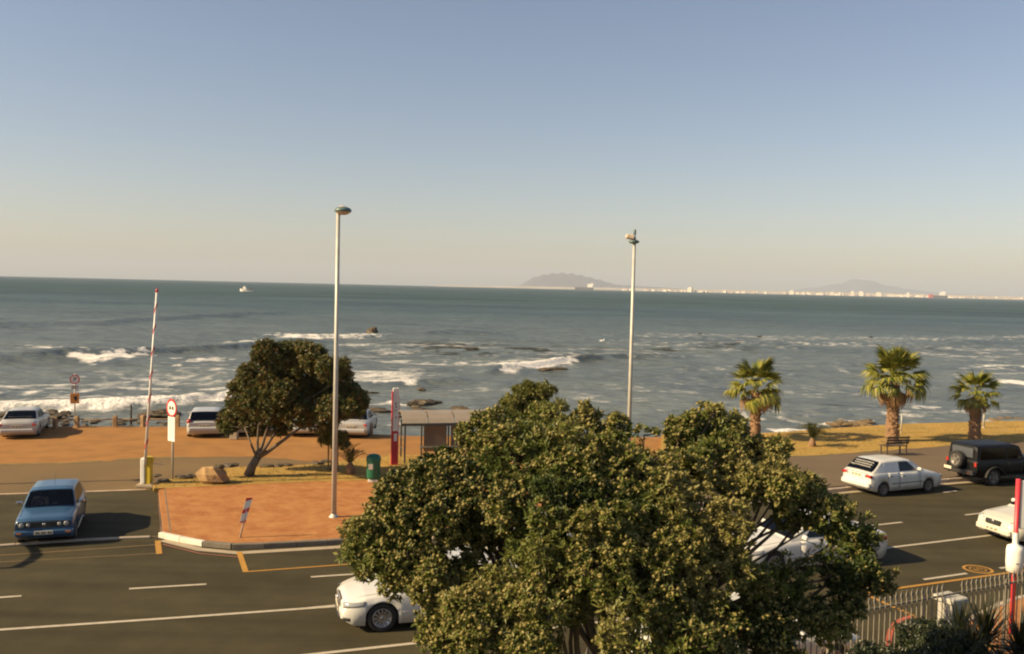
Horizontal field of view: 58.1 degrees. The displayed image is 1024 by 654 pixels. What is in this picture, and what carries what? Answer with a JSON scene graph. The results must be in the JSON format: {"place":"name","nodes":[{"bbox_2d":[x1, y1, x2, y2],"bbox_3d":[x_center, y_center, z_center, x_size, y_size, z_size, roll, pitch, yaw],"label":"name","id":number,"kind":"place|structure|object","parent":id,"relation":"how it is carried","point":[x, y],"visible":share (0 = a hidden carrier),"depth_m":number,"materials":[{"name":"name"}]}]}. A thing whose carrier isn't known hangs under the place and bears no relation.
{"place":"outdoors","nodes":[
{"label":"outdoors","id":0,"kind":"place"},
{"bbox_2d":[0,488,159,543],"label":"driveway","id":1,"kind":"structure","parent":0,"point":[121,513],"depth_m":29.82,"materials":[{"name":"asphalt"}]},
{"bbox_2d":[14,475,86,541],"bbox_3d":[-13.933,5.333,27.969,1.853,1.684,3.873,0,3,-19],"label":"blue hatchback","id":2,"kind":"object","parent":1,"relation":"on","point":[53,508],"visible":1,"depth_m":27.09,"materials":[{"name":"paint"}]},
{"bbox_2d":[0,489,145,494],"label":"edging strip","id":3,"kind":"object","parent":1,"relation":"on","point":[86,491],"visible":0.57,"depth_m":33.29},
{"bbox_2d":[0,456,311,492],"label":"parking lane","id":4,"kind":"structure","parent":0,"point":[113,475],"depth_m":36.64,"materials":[{"name":"asphalt"}]},
{"bbox_2d":[136,289,162,487],"bbox_3d":[-13.264,2.249,33.894,0.921,7.321,0.450,1,2,0],"label":"barrier","id":5,"kind":"object","parent":4,"relation":"on","point":[146,470],"visible":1,"depth_m":33.80,"materials":[{"name":"metal"}]},
{"bbox_2d":[115,457,183,459],"bbox_3d":[-15.512,5.622,39.493,2.812,0.001,0.491,0,3,-19],"label":"weed strip","id":6,"kind":"object","parent":4,"relation":"on","point":[154,457],"visible":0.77,"depth_m":39.38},
{"bbox_2d":[0,426,660,463],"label":"sandy car park","id":7,"kind":"structure","parent":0,"point":[63,444],"depth_m":42.83,"materials":[{"name":"sand"}]},
{"bbox_2d":[0,407,49,435],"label":"silver saloon","id":8,"kind":"object","parent":7,"relation":"on","point":[35,421],"visible":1,"depth_m":43.87,"materials":[{"name":"paint"}]},
{"bbox_2d":[4,410,35,418],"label":"rear window","id":9,"kind":"structure","parent":8,"relation":"in","point":[12,414],"depth_m":44.16,"materials":[{"name":"black glass"}]},
{"bbox_2d":[1,460,102,464],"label":"weed strip","id":10,"kind":"object","parent":7,"relation":"on","point":[51,463],"visible":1,"depth_m":37.89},
{"bbox_2d":[52,417,57,428],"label":"timber post","id":11,"kind":"object","parent":7,"relation":"on","point":[54,422],"visible":1,"depth_m":46.42,"materials":[{"name":"brown wood"}]},
{"bbox_2d":[70,374,79,415],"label":"road sign","id":12,"kind":"object","parent":7,"relation":"on","point":[74,380],"visible":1,"depth_m":47.15,"materials":[{"name":"metal"}]},
{"bbox_2d":[74,416,79,427],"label":"timber post","id":13,"kind":"object","parent":7,"relation":"on","point":[76,422],"visible":1,"depth_m":47.03,"materials":[{"name":"brown wood"}]},
{"bbox_2d":[113,415,117,426],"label":"timber post","id":14,"kind":"object","parent":7,"relation":"on","point":[115,421],"visible":1,"depth_m":47.48,"materials":[{"name":"brown wood"}]},
{"bbox_2d":[140,415,145,426],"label":"timber post","id":15,"kind":"object","parent":7,"relation":"on","point":[142,421],"visible":1,"depth_m":47.86,"materials":[{"name":"brown wood"}]},
{"bbox_2d":[175,415,179,426],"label":"timber post","id":16,"kind":"object","parent":7,"relation":"on","point":[177,420],"visible":1,"depth_m":48.11,"materials":[{"name":"brown wood"}]},
{"bbox_2d":[187,407,223,435],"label":"silver people carrier","id":17,"kind":"object","parent":7,"relation":"on","point":[200,420],"visible":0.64,"depth_m":44.85,"materials":[{"name":"paint"}]},
{"bbox_2d":[190,411,217,420],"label":"rear window","id":18,"kind":"structure","parent":17,"relation":"in","point":[201,415],"depth_m":44.99,"materials":[{"name":"black glass"}]},
{"bbox_2d":[229,432,238,439],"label":"concrete block","id":19,"kind":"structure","parent":7,"relation":"on","point":[234,436],"depth_m":44.56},
{"bbox_2d":[288,425,318,433],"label":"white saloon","id":20,"kind":"object","parent":7,"relation":"on","point":[303,431],"visible":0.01,"depth_m":45.67,"materials":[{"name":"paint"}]},
{"bbox_2d":[338,409,376,435],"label":"silver estate","id":21,"kind":"object","parent":7,"relation":"on","point":[355,426],"visible":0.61,"depth_m":45.69,"materials":[{"name":"paint"}]},
{"bbox_2d":[153,454,524,491],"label":"verge","id":22,"kind":"structure","parent":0,"point":[262,470],"depth_m":36.20,"materials":[{"name":"plant"}]},
{"bbox_2d":[155,478,169,481],"bbox_3d":[-13.085,5.739,34.463,0.614,0.169,0.388,3,3,31],"label":"stone","id":23,"kind":"object","parent":22,"relation":"on","point":[162,480],"visible":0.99,"depth_m":34.35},
{"bbox_2d":[166,399,176,478],"bbox_3d":[-12.817,4.227,34.781,0.682,3.055,0.116,3,3,38],"label":"road sign","id":24,"kind":"object","parent":22,"relation":"on","point":[171,407],"visible":1,"depth_m":34.74,"materials":[{"name":"metal"}]},
{"bbox_2d":[178,475,191,478],"bbox_3d":[-12.450,5.723,35.067,0.544,0.184,0.424,2,3,18],"label":"stone","id":25,"kind":"object","parent":22,"relation":"on","point":[186,476],"visible":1,"depth_m":34.96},
{"bbox_2d":[195,464,229,483],"bbox_3d":[-11.112,5.487,34.332,1.086,0.756,0.753,2,3,18],"label":"boulder","id":26,"kind":"object","parent":22,"relation":"on","point":[216,473],"visible":1,"depth_m":34.09,"materials":[{"name":"stone"}]},
{"bbox_2d":[223,463,233,467],"bbox_3d":[-11.499,5.638,37.521,0.379,0.176,0.589,-1,3,-44],"label":"stone","id":27,"kind":"object","parent":22,"relation":"on","point":[227,465],"visible":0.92,"depth_m":37.39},
{"bbox_2d":[260,464,273,467],"bbox_3d":[-10.010,5.668,37.623,0.583,0.175,0.416,1,3,-15],"label":"stone","id":28,"kind":"object","parent":22,"relation":"on","point":[267,465],"visible":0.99,"depth_m":37.48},
{"bbox_2d":[214,337,371,476],"bbox_3d":[-8.554,3.094,35.615,6.573,5.530,4.218,1,2,0],"label":"windblown tree","id":29,"kind":"object","parent":22,"relation":"on","point":[281,395],"visible":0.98,"depth_m":34.60,"materials":[{"name":"green plant"}]},
{"bbox_2d":[314,424,351,469],"bbox_3d":[-7.204,4.704,37.223,1.221,2.159,1.368,3,3,39],"label":"staked sapling","id":30,"kind":"object","parent":22,"relation":"on","point":[326,437],"visible":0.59,"depth_m":37.09,"materials":[{"name":"green plant"}]},
{"bbox_2d":[330,441,367,474],"bbox_3d":[-6.399,5.192,36.671,1.538,1.258,1.588,1,2,0],"label":"young palm","id":31,"kind":"object","parent":22,"relation":"on","point":[350,467],"visible":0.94,"depth_m":36.44,"materials":[{"name":"green plant"}]},
{"bbox_2d":[391,388,399,464],"bbox_3d":[-4.871,4.158,38.556,0.355,3.231,0.140,1,3,-14],"label":"bus stop sign","id":32,"kind":"object","parent":22,"relation":"on","point":[395,408],"visible":1,"depth_m":38.49,"materials":[{"name":"metal"}]},
{"bbox_2d":[399,409,494,462],"bbox_3d":[-2.636,4.694,40.153,4.620,2.126,1.815,1,3,-13],"label":"bus shelter","id":33,"kind":"object","parent":22,"relation":"on","point":[435,430],"visible":0.5,"depth_m":39.85,"materials":[{"name":"metal"}]},
{"bbox_2d":[159,467,541,542],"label":"pavement","id":34,"kind":"structure","parent":0,"point":[295,511],"depth_m":30.48,"materials":[{"name":"brick"}]},
{"bbox_2d":[164,489,170,531],"bbox_3d":[-11.359,5.987,30.380,0.035,0.001,6.012,0,3,-22],"label":"paving joint","id":35,"kind":"object","parent":34,"relation":"on","point":[167,510],"visible":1,"depth_m":29.94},
{"bbox_2d":[239,497,252,537],"bbox_3d":[-7.840,5.617,27.141,0.384,1.201,0.083,1,2,0],"label":"hazard marker","id":36,"kind":"object","parent":34,"relation":"on","point":[246,508],"visible":1,"depth_m":27.12,"materials":[{"name":"metal"}]},
{"bbox_2d":[329,206,351,517],"bbox_3d":[-5.498,1.139,29.593,0.543,10.029,0.543,-1,4,-45],"label":"lamp post","id":37,"kind":"object","parent":34,"relation":"on","point":[342,210],"visible":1,"depth_m":29.54,"materials":[{"name":"metal"}]},
{"bbox_2d":[366,453,380,482],"bbox_3d":[-5.298,5.378,35.249,0.580,1.080,0.580,1,2,0],"label":"litter bin","id":38,"kind":"object","parent":34,"relation":"on","point":[373,460],"visible":0.92,"depth_m":35.03,"materials":[{"name":"plastic"}]},
{"bbox_2d":[496,377,560,417],"bbox_3d":[0.674,3.970,36.571,2.641,4.077,1.903,1,2,0],"label":"street tree","id":39,"kind":"object","parent":34,"relation":"on","point":[518,399],"visible":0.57,"depth_m":36.09,"materials":[{"name":"green plant"}]},
{"bbox_2d":[51,429,659,540],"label":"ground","id":40,"kind":"structure","parent":0,"point":[160,522],"depth_m":29.66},
{"bbox_2d":[128,404,133,425],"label":"thin post","id":41,"kind":"object","parent":40,"relation":"on","point":[131,424],"visible":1,"depth_m":47.97,"materials":[{"name":"grey metal"}]},
{"bbox_2d":[0,276,1023,436],"bbox_3d":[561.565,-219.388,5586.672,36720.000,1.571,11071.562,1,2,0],"label":"sea","id":42,"kind":"structure","parent":0,"point":[474,348],"depth_m":166.19,"materials":[{"name":"liquid"}]},
{"bbox_2d":[138,410,161,417],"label":"stone","id":43,"kind":"object","parent":42,"relation":"in","point":[152,413],"visible":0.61,"depth_m":68.41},
{"bbox_2d":[150,409,177,417],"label":"stone","id":44,"kind":"object","parent":42,"relation":"in","point":[162,411],"visible":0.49,"depth_m":68.51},
{"bbox_2d":[240,286,253,291],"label":"fishing boat","id":45,"kind":"object","parent":42,"relation":"on","point":[245,288],"visible":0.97,"depth_m":898.36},
{"bbox_2d":[366,327,377,332],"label":"sea rock","id":46,"kind":"object","parent":42,"relation":"in","point":[372,330],"visible":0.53,"depth_m":188.27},
{"bbox_2d":[368,407,386,410],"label":"stone","id":47,"kind":"object","parent":42,"relation":"in","point":[372,408],"visible":0.41,"depth_m":74.10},
{"bbox_2d":[372,409,390,412],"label":"stone","id":48,"kind":"object","parent":42,"relation":"in","point":[380,411],"visible":0.84,"depth_m":72.94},
{"bbox_2d":[406,402,418,405],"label":"stone","id":49,"kind":"object","parent":42,"relation":"on","point":[411,403],"visible":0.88,"depth_m":78.47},
{"bbox_2d":[418,399,436,405],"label":"stone","id":50,"kind":"object","parent":42,"relation":"in","point":[427,402],"visible":0.95,"depth_m":78.73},
{"bbox_2d":[450,405,468,409],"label":"stone","id":51,"kind":"object","parent":42,"relation":"on","point":[461,407],"visible":0.7,"depth_m":75.80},
{"bbox_2d":[540,367,567,370],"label":"stone","id":52,"kind":"object","parent":42,"relation":"in","point":[550,368],"visible":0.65,"depth_m":112.88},
{"bbox_2d":[575,283,593,289],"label":"cargo ship","id":53,"kind":"object","parent":42,"relation":"on","point":[589,287],"visible":0.96,"depth_m":8568.34},
{"bbox_2d":[825,422,840,426],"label":"stone","id":54,"kind":"object","parent":42,"relation":"in","point":[833,424],"visible":0.99,"depth_m":71.59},
{"bbox_2d":[841,422,853,426],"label":"stone","id":55,"kind":"object","parent":42,"relation":"in","point":[850,424],"visible":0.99,"depth_m":71.84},
{"bbox_2d":[928,291,947,297],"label":"cargo ship","id":56,"kind":"object","parent":42,"relation":"on","point":[941,295],"visible":0.94,"depth_m":8577.36},
{"bbox_2d":[0,477,1023,653],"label":"road","id":57,"kind":"structure","parent":0,"point":[75,589],"depth_m":23.20,"materials":[{"name":"asphalt"}]},
{"bbox_2d":[0,536,149,546],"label":"dropped kerb","id":58,"kind":"structure","parent":57,"relation":"on","point":[73,540],"depth_m":26.83,"materials":[{"name":"concrete"}]},
{"bbox_2d":[0,544,154,555],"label":"yellow line","id":59,"kind":"object","parent":57,"relation":"on","point":[76,550],"visible":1,"depth_m":25.94,"materials":[{"name":"paint"}]},
{"bbox_2d":[3,553,155,561],"bbox_3d":[-13.541,6.311,24.782,7.461,0.001,0.103,1,3,-17],"label":"yellow line","id":60,"kind":"object","parent":57,"relation":"on","point":[78,557],"visible":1,"depth_m":25.30,"materials":[{"name":"paint"}]},
{"bbox_2d":[155,540,161,553],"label":"yellow line","id":61,"kind":"object","parent":57,"relation":"on","point":[158,547],"visible":1,"depth_m":26.41,"materials":[{"name":"paint"}]},
{"bbox_2d":[0,606,334,630],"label":"lane line","id":62,"kind":"object","parent":57,"relation":"on","point":[155,618],"visible":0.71,"depth_m":20.83,"materials":[{"name":"white paint"}]},
{"bbox_2d":[129,583,205,588],"bbox_3d":[-8.618,6.498,23.094,1.822,0.001,0.110,1,3,-15],"label":"dash line","id":63,"kind":"object","parent":57,"relation":"on","point":[167,586],"visible":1,"depth_m":23.08,"materials":[{"name":"white paint"}]},
{"bbox_2d":[163,544,237,556],"bbox_3d":[-8.929,6.358,26.117,2.736,0.001,0.282,2,3,23],"label":"red line","id":64,"kind":"object","parent":57,"relation":"on","point":[200,553],"visible":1,"depth_m":25.93,"materials":[{"name":"paint"}]},
{"bbox_2d":[237,552,247,571],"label":"yellow line","id":65,"kind":"object","parent":57,"relation":"on","point":[242,561],"visible":1,"depth_m":25.22,"materials":[{"name":"paint"}]},
{"bbox_2d":[248,564,349,571],"bbox_3d":[-3.524,6.503,25.670,7.575,0.001,0.192,0,3,-21],"label":"yellow line","id":66,"kind":"object","parent":57,"relation":"on","point":[297,567],"visible":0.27,"depth_m":24.86,"materials":[{"name":"paint"}]},
{"bbox_2d":[311,573,353,576],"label":"dash line","id":67,"kind":"object","parent":57,"relation":"on","point":[332,575],"visible":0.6,"depth_m":24.25,"materials":[{"name":"white paint"}]},
{"bbox_2d":[335,545,547,631],"bbox_3d":[-1.625,6.011,21.604,4.904,1.448,2.083,1,3,-16],"label":"white saloon","id":68,"kind":"object","parent":57,"relation":"on","point":[357,603],"visible":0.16,"depth_m":20.42,"materials":[{"name":"paint"}]},
{"bbox_2d":[309,618,628,653],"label":"lane line","id":69,"kind":"object","parent":57,"relation":"on","point":[365,648],"visible":0.2,"depth_m":19.45,"materials":[{"name":"white paint"}]},
{"bbox_2d":[158,475,1023,548],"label":"kerb","id":70,"kind":"structure","parent":57,"relation":"on","point":[229,545],"depth_m":26.90,"materials":[{"name":"concrete"}]},
{"bbox_2d":[161,477,1023,553],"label":"gutter","id":71,"kind":"object","parent":57,"relation":"on","point":[184,545],"visible":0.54,"depth_m":26.66,"materials":[{"name":"concrete"}]},
{"bbox_2d":[307,534,997,608],"bbox_3d":[11.420,6.730,28.357,35.086,0.001,0.578,0,3,-23],"label":"lane line","id":72,"kind":"object","parent":57,"relation":"on","point":[887,547],"visible":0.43,"depth_m":28.72,"materials":[{"name":"white paint"}]},
{"bbox_2d":[732,511,886,569],"bbox_3d":[8.310,6.029,26.461,4.904,1.448,2.083,0,3,-20],"label":"white saloon","id":73,"kind":"object","parent":57,"relation":"on","point":[803,542],"visible":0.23,"depth_m":25.49,"materials":[{"name":"paint"}]},
{"bbox_2d":[800,540,832,563],"bbox_3d":[8.449,6.223,25.590,1.066,0.643,0.075,0,3,-20],"label":"door","id":74,"kind":"structure","parent":73,"relation":"in","point":[803,548],"depth_m":25.50,"materials":[{"name":"white paint"}]},
{"bbox_2d":[806,524,828,537],"bbox_3d":[8.494,5.639,25.708,0.844,0.424,0.153,0,3,-20],"label":"side window","id":75,"kind":"structure","parent":73,"relation":"in","point":[810,534],"depth_m":25.63,"materials":[{"name":"glass"}]},
{"bbox_2d":[841,454,941,496],"bbox_3d":[15.071,5.788,36.520,3.989,1.370,1.891,0,3,-25],"label":"white hatchback","id":76,"kind":"object","parent":57,"relation":"on","point":[882,475],"visible":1,"depth_m":35.75,"materials":[{"name":"paint"}]},
{"bbox_2d":[885,616,910,645],"bbox_3d":[8.653,6.990,20.880,0.366,0.001,3.218,3,3,31],"label":"red line","id":77,"kind":"object","parent":57,"relation":"on","point":[891,633],"visible":0.59,"depth_m":21.16,"materials":[{"name":"paint"}]},
{"bbox_2d":[869,572,1008,592],"bbox_3d":[14.924,6.899,26.295,12.761,0.001,0.123,0,3,-23],"label":"yellow line","id":78,"kind":"object","parent":57,"relation":"on","point":[951,580],"visible":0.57,"depth_m":25.03,"materials":[{"name":"paint"}]},
{"bbox_2d":[924,573,966,579],"bbox_3d":[11.946,6.871,25.400,1.625,0.001,0.110,0,3,-24],"label":"dash line","id":79,"kind":"object","parent":57,"relation":"on","point":[944,576],"visible":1,"depth_m":25.38,"materials":[{"name":"white paint"}]},
{"bbox_2d":[962,565,993,573],"bbox_3d":[13.212,6.866,26.134,0.820,0.001,0.804,0,3,-24],"label":"speed roundel","id":80,"kind":"object","parent":57,"relation":"on","point":[964,566],"visible":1,"depth_m":26.13,"materials":[{"name":"yellow paint"}]},
{"bbox_2d":[944,439,1023,485],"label":"black offroader","id":81,"kind":"object","parent":57,"relation":"on","point":[990,462],"visible":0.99,"depth_m":37.94,"materials":[{"name":"paint"}]},
{"bbox_2d":[952,444,972,457],"bbox_3d":[18.681,5.139,38.204,0.011,0.386,1.086,0,3,-19],"label":"rear window","id":82,"kind":"structure","parent":81,"relation":"in","point":[968,452],"depth_m":38.06,"materials":[{"name":"glass"}]},
{"bbox_2d":[980,447,1005,459],"bbox_3d":[19.725,5.190,37.784,1.365,0.464,0.057,0,3,-19],"label":"side window","id":83,"kind":"structure","parent":81,"relation":"in","point":[986,453],"depth_m":37.78,"materials":[{"name":"black glass"}]},
{"bbox_2d":[1007,447,1018,458],"bbox_3d":[20.765,5.199,38.140,0.675,0.464,0.055,0,3,-19],"label":"side window","id":84,"kind":"structure","parent":81,"relation":"in","point":[1012,452],"depth_m":38.12,"materials":[{"name":"black glass"}]},
{"bbox_2d":[1007,460,1023,472],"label":"door","id":85,"kind":"structure","parent":81,"relation":"in","point":[1014,466],"depth_m":38.10,"materials":[{"name":"black paint"}]},
{"bbox_2d":[969,595,1023,619],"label":"kerb","id":86,"kind":"structure","parent":57,"relation":"on","point":[1001,602],"depth_m":22.88,"materials":[{"name":"concrete"}]},
{"bbox_2d":[976,498,1023,540],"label":"cream saloon","id":87,"kind":"object","parent":57,"relation":"on","point":[998,520],"visible":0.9,"depth_m":29.36,"materials":[{"name":"white paint"}]},
{"bbox_2d":[0,0,1023,295],"label":"sky","id":88,"kind":"structure","parent":0,"point":[761,145],"materials":[{"name":"blue"}]},
{"bbox_2d":[518,272,679,288],"bbox_3d":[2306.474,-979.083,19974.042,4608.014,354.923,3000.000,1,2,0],"label":"hill","id":89,"kind":"structure","parent":0,"point":[562,279],"depth_m":19163.18,"materials":[{"name":"stone"}]},
{"bbox_2d":[333,395,900,653],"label":"foreground tree","id":90,"kind":"object","parent":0,"point":[658,584],"visible":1,"depth_m":11.26,"materials":[{"name":"green plant"}]},
{"bbox_2d":[435,285,1023,299],"bbox_3d":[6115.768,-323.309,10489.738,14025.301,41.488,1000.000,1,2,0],"label":"coast","id":91,"kind":"structure","parent":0,"point":[814,293],"depth_m":10232.34},
{"bbox_2d":[631,592,860,653],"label":"car","id":92,"kind":"object","parent":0,"point":[819,650],"visible":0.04,"depth_m":18.42,"materials":[{"name":"beige paint"}]},
{"bbox_2d":[611,441,1023,500],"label":"seaside walk","id":93,"kind":"structure","parent":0,"point":[830,467],"depth_m":42.01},
{"bbox_2d":[625,229,639,440],"bbox_3d":[4.309,1.309,33.863,0.525,9.772,0.440,1,2,0],"label":"lamp post","id":94,"kind":"object","parent":93,"relation":"on","point":[633,240],"visible":0.73,"depth_m":33.75,"materials":[{"name":"metal"}]},
{"bbox_2d":[878,436,909,454],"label":"bench","id":95,"kind":"object","parent":93,"relation":"on","point":[893,444],"visible":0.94,"depth_m":43.70,"materials":[{"name":"brown wood"}]},
{"bbox_2d":[660,420,1023,456],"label":"lawn","id":96,"kind":"structure","parent":0,"point":[817,449],"depth_m":49.45,"materials":[{"name":"plant"}]},
{"bbox_2d":[721,356,787,436],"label":"fan palm","id":97,"kind":"object","parent":96,"relation":"on","point":[755,403],"visible":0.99,"depth_m":47.29,"materials":[{"name":"plant"}]},
{"bbox_2d":[797,422,832,446],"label":"young palm","id":98,"kind":"object","parent":96,"relation":"on","point":[812,432],"visible":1,"depth_m":45.61,"materials":[{"name":"green plant"}]},
{"bbox_2d":[858,344,932,441],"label":"fan palm","id":99,"kind":"object","parent":96,"relation":"on","point":[894,398],"visible":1,"depth_m":47.42,"materials":[{"name":"plant"}]},
{"bbox_2d":[948,370,1001,439],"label":"fan palm","id":100,"kind":"object","parent":96,"relation":"on","point":[975,405],"visible":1,"depth_m":48.96,"materials":[{"name":"plant"}]},
{"bbox_2d":[843,638,904,653],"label":"dark shrub","id":101,"kind":"object","parent":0,"point":[864,648],"visible":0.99,"depth_m":15.82,"materials":[{"name":"green plant"}]},
{"bbox_2d":[782,279,1023,296],"bbox_3d":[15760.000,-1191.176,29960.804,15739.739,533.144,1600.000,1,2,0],"label":"hill","id":102,"kind":"structure","parent":0,"point":[858,285],"depth_m":29580.52,"materials":[{"name":"stone"}]},
{"bbox_2d":[888,616,948,653],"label":"leafy shrub","id":103,"kind":"object","parent":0,"point":[919,624],"visible":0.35,"depth_m":16.42,"materials":[{"name":"green plant"}]},
{"bbox_2d":[899,622,987,653],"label":"dark shrub","id":104,"kind":"object","parent":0,"point":[929,643],"visible":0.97,"depth_m":14.72,"materials":[{"name":"green plant"}]},
{"bbox_2d":[918,594,1002,648],"bbox_3d":[7.708,5.821,15.840,1.374,2.498,1.316,-1,3,-45],"label":"spiky plant","id":105,"kind":"object","parent":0,"point":[958,615],"visible":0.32,"depth_m":15.85,"materials":[{"name":"green plant"}]},
{"bbox_2d":[940,605,997,653],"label":"spiky plant","id":106,"kind":"object","parent":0,"point":[972,632],"visible":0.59,"depth_m":14.88,"materials":[{"name":"green plant"}]},
{"bbox_2d":[933,635,1011,653],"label":"dark shrub","id":107,"kind":"object","parent":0,"point":[966,642],"visible":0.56,"depth_m":14.74,"materials":[{"name":"green plant"}]},
{"bbox_2d":[950,590,1023,653],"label":"spiky plant","id":108,"kind":"object","parent":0,"point":[985,616],"visible":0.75,"depth_m":15.38,"materials":[{"name":"green plant"}]},
{"bbox_2d":[967,598,1023,653],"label":"pavement","id":109,"kind":"structure","parent":0,"point":[1018,611],"depth_m":21.95,"materials":[{"name":"brick"}]},
{"bbox_2d":[563,569,1023,653],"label":"railings","id":110,"kind":"object","parent":109,"relation":"on","point":[1006,583],"visible":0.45,"depth_m":18.26,"materials":[{"name":"metal"}]},
{"bbox_2d":[933,591,968,624],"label":"pillar","id":111,"kind":"structure","parent":109,"relation":"on","point":[958,600],"depth_m":18.38,"materials":[{"name":"paint"}]},
{"bbox_2d":[1005,479,1023,632],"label":"bus stop pole","id":112,"kind":"object","parent":109,"relation":"on","point":[1014,560],"visible":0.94,"depth_m":20.66,"materials":[{"name":"metal"}]},
{"bbox_2d":[989,604,1023,653],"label":"spiky plant","id":113,"kind":"object","parent":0,"point":[1018,638],"visible":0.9,"depth_m":15.20,"materials":[{"name":"green plant"}]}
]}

